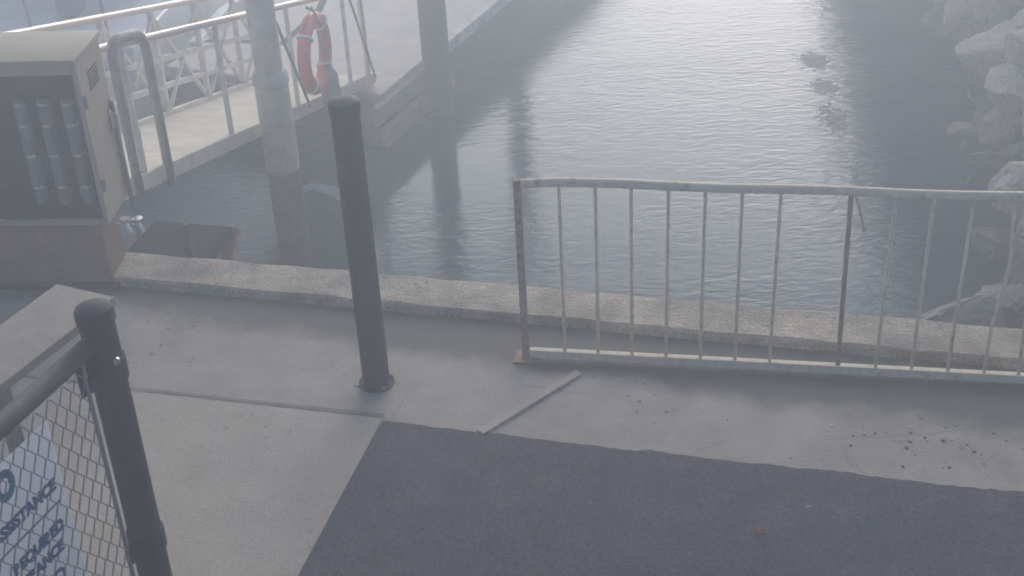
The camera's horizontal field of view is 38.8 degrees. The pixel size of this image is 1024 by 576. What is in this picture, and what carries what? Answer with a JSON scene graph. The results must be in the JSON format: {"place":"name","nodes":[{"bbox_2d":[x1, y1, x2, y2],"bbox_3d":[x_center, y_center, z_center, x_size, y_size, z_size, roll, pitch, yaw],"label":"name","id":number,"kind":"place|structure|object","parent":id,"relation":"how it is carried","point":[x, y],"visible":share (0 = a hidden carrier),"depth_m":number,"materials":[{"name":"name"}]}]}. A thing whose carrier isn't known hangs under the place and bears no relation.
{"place":"outdoors","nodes":[
{"label":"outdoors","id":0,"kind":"place"},
{"bbox_2d":[0,378,382,575],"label":"pavement","id":1,"kind":"structure","parent":0,"point":[244,489],"depth_m":6.33,"materials":[{"name":"grey concrete"}]},
{"bbox_2d":[0,284,115,453],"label":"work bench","id":2,"kind":"object","parent":1,"relation":"on","point":[38,331],"visible":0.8,"depth_m":5.51,"materials":[{"name":"grey concrete"}]},
{"bbox_2d":[0,298,172,575],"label":"chain link fence","id":3,"kind":"object","parent":1,"relation":"on","point":[94,359],"visible":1,"depth_m":4.90,"materials":[{"name":"black metal"}]},
{"bbox_2d":[0,421,87,575],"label":"notice board","id":4,"kind":"object","parent":3,"relation":"attached to","point":[31,507],"visible":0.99,"depth_m":4.71,"materials":[{"name":"white plastic"}]},
{"bbox_2d":[303,183,340,201],"bbox_3d":[-1.764,-0.891,13.405,0.515,0.092,0.286,2,31,9],"label":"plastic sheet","id":5,"kind":"object","parent":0,"point":[329,190],"visible":0.69,"depth_m":13.41,"materials":[{"name":"grey plastic"}]},
{"bbox_2d":[0,286,1023,491],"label":"ground","id":6,"kind":"structure","parent":0,"point":[463,374],"depth_m":6.76,"materials":[{"name":"concrete"}]},
{"bbox_2d":[0,30,144,290],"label":"equipment cabinet","id":7,"kind":"object","parent":6,"relation":"on","point":[65,187],"visible":1,"depth_m":7.59,"materials":[{"name":"metal"}]},
{"bbox_2d":[23,375,384,416],"bbox_3d":[-3.946,0.292,7.453,6.940,0.001,0.030,5,32,13],"label":"paving joint","id":8,"kind":"object","parent":6,"relation":"on","point":[250,401],"visible":0.69,"depth_m":6.80,"materials":[{"name":"grey concrete"}]},
{"bbox_2d":[328,95,394,392],"bbox_3d":[-0.676,-0.176,6.506,0.170,1.465,0.175,-3,31,0],"label":"bollard","id":9,"kind":"object","parent":6,"relation":"on","point":[344,111],"visible":1,"depth_m":6.43,"materials":[{"name":"black metal"}]},
{"bbox_2d":[477,370,581,434],"bbox_3d":[0.085,0.523,6.681,0.637,0.012,0.045,-29,39,-35],"label":"cover strip","id":10,"kind":"object","parent":6,"relation":"on","point":[527,403],"visible":1,"depth_m":6.67,"materials":[{"name":"grey metal"}]},
{"bbox_2d":[113,252,1023,369],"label":"kerb","id":11,"kind":"structure","parent":6,"relation":"on","point":[793,329],"depth_m":7.28,"materials":[{"name":"concrete"}]},
{"bbox_2d":[127,221,241,260],"bbox_3d":[-1.914,0.045,8.556,0.552,1.343,0.833,5,32,13],"label":"landing bracket","id":12,"kind":"object","parent":11,"relation":"attached to","point":[184,240],"visible":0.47,"depth_m":8.46,"materials":[{"name":"metal"}]},
{"bbox_2d":[513,177,1023,383],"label":"railing","id":13,"kind":"object","parent":6,"relation":"on","point":[525,355],"visible":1,"depth_m":6.58,"materials":[{"name":"grey metal"}]},
{"bbox_2d":[117,0,1018,318],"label":"water","id":14,"kind":"structure","parent":0,"point":[693,90],"depth_m":13.70,"materials":[{"name":"grey liquid"}]},
{"bbox_2d":[0,0,227,120],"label":"motorboat","id":15,"kind":"object","parent":14,"relation":"on","point":[17,14],"visible":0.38,"depth_m":15.16,"materials":[{"name":"white plastic"}]},
{"bbox_2d":[189,0,325,47],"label":"dinghy","id":16,"kind":"object","parent":14,"relation":"on","point":[221,11],"visible":0.14,"depth_m":16.09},
{"bbox_2d":[244,0,313,267],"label":"pile","id":17,"kind":"object","parent":14,"relation":"in","point":[270,78],"visible":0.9,"depth_m":10.92,"materials":[{"name":"grey concrete"}]},
{"bbox_2d":[165,0,533,147],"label":"pontoon","id":18,"kind":"object","parent":14,"relation":"on","point":[393,100],"visible":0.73,"depth_m":15.08,"materials":[{"name":"metal"}]},
{"bbox_2d":[6,0,376,200],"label":"gangway","id":19,"kind":"object","parent":18,"relation":"on","point":[169,143],"visible":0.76,"depth_m":11.00,"materials":[{"name":"metal"}]},
{"bbox_2d":[296,6,332,94],"bbox_3d":[-1.639,-1.980,12.087,0.153,0.756,0.694,3,32,10],"label":"lifebuoy","id":20,"kind":"object","parent":19,"relation":"hanging from","point":[313,20],"visible":0.99,"depth_m":11.93,"materials":[{"name":"plastic"}]},
{"bbox_2d":[311,6,340,110],"bbox_3d":[-1.567,-1.931,12.309,0.173,0.941,0.170,3,32,10],"label":"rope bag","id":21,"kind":"object","parent":20,"relation":"hanging from","point":[332,89],"visible":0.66,"depth_m":12.36,"materials":[{"name":"grey fabric"}]},
{"bbox_2d":[417,0,453,117],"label":"pile","id":22,"kind":"object","parent":14,"relation":"in","point":[433,28],"visible":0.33,"depth_m":14.47,"materials":[{"name":"grey concrete"}]},
{"bbox_2d":[792,46,830,69],"bbox_3d":[3.224,-2.459,15.610,0.385,0.002,0.728,-3,31,0],"label":"seaweed","id":23,"kind":"object","parent":14,"relation":"on","point":[819,61],"visible":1,"depth_m":15.56,"materials":[{"name":"brown plant"}]},
{"bbox_2d":[804,76,841,95],"bbox_3d":[3.204,-2.083,14.987,0.365,0.002,0.525,-3,31,0],"label":"seaweed","id":24,"kind":"object","parent":14,"relation":"on","point":[823,85],"visible":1,"depth_m":14.97,"materials":[{"name":"brown plant"}]},
{"bbox_2d":[809,102,863,139],"bbox_3d":[3.173,-1.645,14.262,0.429,0.002,0.898,-3,31,0],"label":"seaweed","id":25,"kind":"object","parent":14,"relation":"on","point":[834,120],"visible":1,"depth_m":14.28,"materials":[{"name":"brown plant"}]},
{"bbox_2d":[298,421,1023,575],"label":"road","id":26,"kind":"structure","parent":0,"point":[417,500],"depth_m":5.94,"materials":[{"name":"grey asphalt"}]},
{"bbox_2d":[754,528,765,532],"bbox_3d":[0.993,0.972,5.829,0.052,0.010,0.022,-3,31,0],"label":"dry leaf","id":27,"kind":"object","parent":26,"relation":"on","point":[760,530],"visible":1,"depth_m":5.83,"materials":[{"name":"brown plant"}]},
{"bbox_2d":[921,0,1023,328],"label":"rocky bank","id":28,"kind":"structure","parent":0,"point":[933,16],"depth_m":14.26,"materials":[{"name":"grey stone"}]},
{"bbox_2d":[915,295,1006,327],"bbox_3d":[3.190,0.416,10.915,1.018,0.514,0.840,-17,32,-5],"label":"boulder","id":29,"kind":"object","parent":28,"relation":"on","point":[978,310],"visible":0.28,"depth_m":10.81,"materials":[{"name":"grey stone"}]},
{"bbox_2d":[946,121,977,135],"bbox_3d":[4.354,-1.441,13.922,0.380,0.211,0.481,-28,44,-21],"label":"boulder","id":30,"kind":"object","parent":28,"relation":"on","point":[962,128],"visible":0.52,"depth_m":13.89,"materials":[{"name":"grey stone"}]},
{"bbox_2d":[943,0,1002,40],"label":"boulder","id":31,"kind":"object","parent":28,"relation":"on","point":[964,19],"visible":0.69,"depth_m":15.38,"materials":[{"name":"grey stone"}]},
{"bbox_2d":[966,151,998,167],"bbox_3d":[4.373,-1.192,13.401,0.425,0.166,0.272,-8,19,-34],"label":"boulder","id":32,"kind":"object","parent":28,"relation":"on","point":[982,159],"visible":0.76,"depth_m":13.27,"materials":[{"name":"grey stone"}]},
{"bbox_2d":[955,19,1023,87],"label":"boulder","id":33,"kind":"object","parent":28,"relation":"on","point":[980,55],"visible":0.64,"depth_m":14.26,"materials":[{"name":"grey stone"}]},
{"bbox_2d":[967,227,1015,262],"bbox_3d":[4.006,-0.374,12.060,0.490,0.236,0.624,30,25,19],"label":"boulder","id":34,"kind":"object","parent":28,"relation":"on","point":[992,245],"visible":0.64,"depth_m":11.92,"materials":[{"name":"grey stone"}]},
{"bbox_2d":[973,284,1023,326],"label":"boulder","id":35,"kind":"object","parent":28,"relation":"on","point":[1012,297],"visible":0.52,"depth_m":10.96,"materials":[{"name":"grey stone"}]},
{"bbox_2d":[977,106,1021,147],"bbox_3d":[4.580,-1.488,13.596,0.526,0.344,0.343,-29,39,-36],"label":"boulder","id":36,"kind":"object","parent":28,"relation":"on","point":[998,128],"visible":0.98,"depth_m":13.46,"materials":[{"name":"grey stone"}]},
{"bbox_2d":[984,63,1023,113],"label":"boulder","id":37,"kind":"object","parent":28,"relation":"on","point":[1004,86],"visible":0.89,"depth_m":13.46,"materials":[{"name":"grey stone"}]},
{"bbox_2d":[987,161,1023,220],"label":"boulder","id":38,"kind":"object","parent":28,"relation":"on","point":[1009,176],"visible":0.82,"depth_m":12.05,"materials":[{"name":"grey stone"}]},
{"bbox_2d":[993,140,1023,165],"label":"boulder","id":39,"kind":"object","parent":28,"relation":"on","point":[1011,152],"visible":0.69,"depth_m":13.07,"materials":[{"name":"grey stone"}]},
{"bbox_2d":[1004,28,1023,66],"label":"boulder","id":40,"kind":"object","parent":28,"relation":"on","point":[1014,46],"visible":1,"depth_m":13.50,"materials":[{"name":"grey stone"}]},
{"bbox_2d":[1008,0,1023,7],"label":"boulder","id":41,"kind":"object","parent":28,"relation":"on","point":[1013,3],"visible":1,"depth_m":15.26,"materials":[{"name":"grey stone"}]},
{"bbox_2d":[1013,209,1023,261],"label":"boulder","id":42,"kind":"object","parent":28,"relation":"on","point":[1018,247],"visible":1,"depth_m":11.26,"materials":[{"name":"grey stone"}]},
{"bbox_2d":[1013,8,1023,29],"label":"boulder","id":43,"kind":"object","parent":28,"relation":"on","point":[1018,19],"visible":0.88,"depth_m":13.98,"materials":[{"name":"grey stone"}]},
{"bbox_2d":[1021,100,1023,135],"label":"boulder","id":44,"kind":"object","parent":28,"relation":"on","point":[1022,120],"visible":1,"depth_m":12.53,"materials":[{"name":"grey stone"}]}
]}

